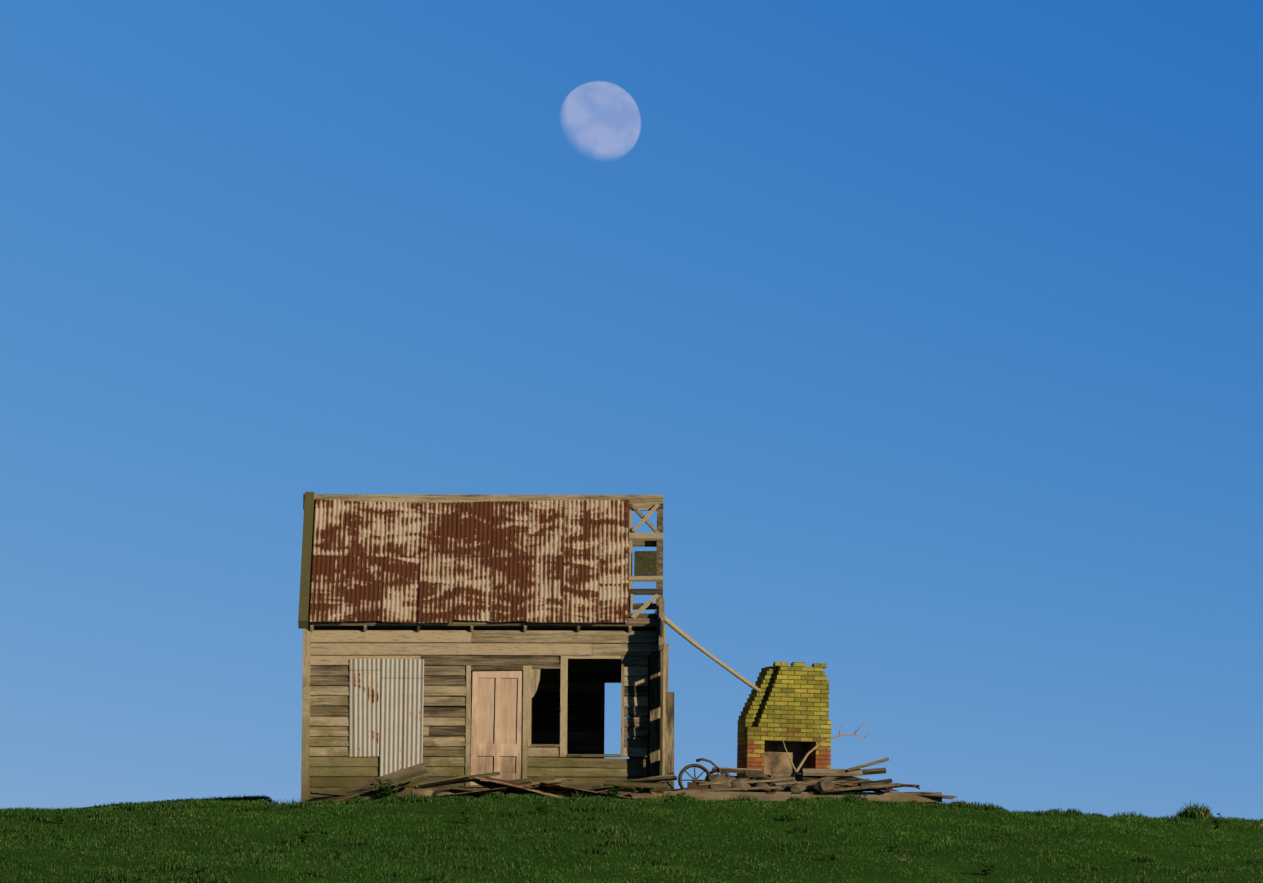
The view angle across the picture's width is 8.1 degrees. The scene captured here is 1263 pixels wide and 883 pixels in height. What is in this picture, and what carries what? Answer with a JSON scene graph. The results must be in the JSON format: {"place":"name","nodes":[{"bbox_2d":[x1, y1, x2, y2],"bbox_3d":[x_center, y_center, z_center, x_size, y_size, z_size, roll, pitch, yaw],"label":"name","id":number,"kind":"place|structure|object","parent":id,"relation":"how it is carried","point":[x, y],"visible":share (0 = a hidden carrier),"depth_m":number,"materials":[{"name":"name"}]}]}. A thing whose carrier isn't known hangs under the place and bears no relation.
{"place":"outdoors","nodes":[
{"label":"outdoors","id":0,"kind":"place"},
{"bbox_2d":[0,791,1262,882],"bbox_3d":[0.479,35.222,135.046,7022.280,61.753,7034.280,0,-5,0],"label":"hill","id":1,"kind":"structure","parent":0,"point":[1135,843],"depth_m":137.26,"materials":[{"name":"green plant"}]},
{"bbox_2d":[124,804,138,810],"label":"rush tuft","id":2,"kind":"object","parent":1,"relation":"on","point":[129,808],"visible":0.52,"depth_m":146.93,"materials":[{"name":"green plant"}]},
{"bbox_2d":[298,492,673,802],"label":"old cottage","id":3,"kind":"structure","parent":1,"relation":"on","point":[570,670],"depth_m":151.04,"materials":[{"name":"brown wood"}]},
{"bbox_2d":[309,499,629,775],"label":"corrugated metal sheets","id":4,"kind":"object","parent":3,"relation":"attached to","point":[552,561],"visible":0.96,"depth_m":151.89,"materials":[{"name":"brown metal"}]},
{"bbox_2d":[470,670,522,784],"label":"panel door","id":5,"kind":"structure","parent":3,"relation":"attached to","point":[497,725],"depth_m":150.98,"materials":[{"name":"brown wood"}]},
{"bbox_2d":[654,609,760,692],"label":"wooden pole","id":6,"kind":"object","parent":3,"relation":"attached to","point":[676,628],"visible":0.83,"depth_m":151.69,"materials":[{"name":"brown wood"}]},
{"bbox_2d":[282,789,954,804],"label":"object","id":7,"kind":"structure","parent":1,"relation":"on","point":[359,797],"depth_m":149.32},
{"bbox_2d":[370,777,867,801],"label":"dock weeds","id":8,"kind":"object","parent":1,"relation":"on","point":[385,788],"visible":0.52,"depth_m":149.39,"materials":[{"name":"green plant"}]},
{"bbox_2d":[303,757,957,803],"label":"timber debris","id":9,"kind":"object","parent":1,"relation":"on","point":[810,778],"visible":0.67,"depth_m":150.03,"materials":[{"name":"brown wood"}]},
{"bbox_2d":[53,802,1224,874],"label":"paddock thistles","id":10,"kind":"object","parent":1,"relation":"on","point":[59,819],"visible":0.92,"depth_m":142.31,"materials":[{"name":"green plant"}]},
{"bbox_2d":[411,773,898,799],"bbox_3d":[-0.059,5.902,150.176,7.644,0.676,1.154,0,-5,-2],"label":"wooden planks","id":11,"kind":"object","parent":1,"relation":"on","point":[823,786],"visible":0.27,"depth_m":150.13,"materials":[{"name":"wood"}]},
{"bbox_2d":[781,719,869,784],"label":"dead branch","id":12,"kind":"object","parent":11,"relation":"on","point":[804,759],"visible":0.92,"depth_m":150.48,"materials":[{"name":"brown wood"}]},
{"bbox_2d":[737,662,830,779],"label":"brick chimney","id":13,"kind":"object","parent":1,"relation":"on","point":[790,703],"visible":0.58,"depth_m":152.51,"materials":[{"name":"yellow brick"}]},
{"bbox_2d":[678,758,919,791],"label":"scrap metal","id":14,"kind":"object","parent":1,"relation":"on","point":[693,784],"visible":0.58,"depth_m":150.28,"materials":[{"name":"brown metal"}]},
{"bbox_2d":[508,795,1262,860],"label":"field stones","id":15,"kind":"object","parent":1,"relation":"on","point":[901,859],"visible":0.33,"depth_m":134.07,"materials":[{"name":"grey stone"}]},
{"bbox_2d":[945,800,970,807],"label":"rush tuft","id":16,"kind":"object","parent":1,"relation":"on","point":[961,803],"visible":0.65,"depth_m":146.94,"materials":[{"name":"green plant"}]},
{"bbox_2d":[1176,801,1212,819],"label":"rush tuft","id":17,"kind":"object","parent":1,"relation":"on","point":[1196,812],"visible":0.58,"depth_m":146.80,"materials":[{"name":"green plant"}]},
{"bbox_2d":[0,0,1262,820],"label":"sky","id":18,"kind":"structure","parent":0,"point":[928,334],"materials":[{"name":"blue"}]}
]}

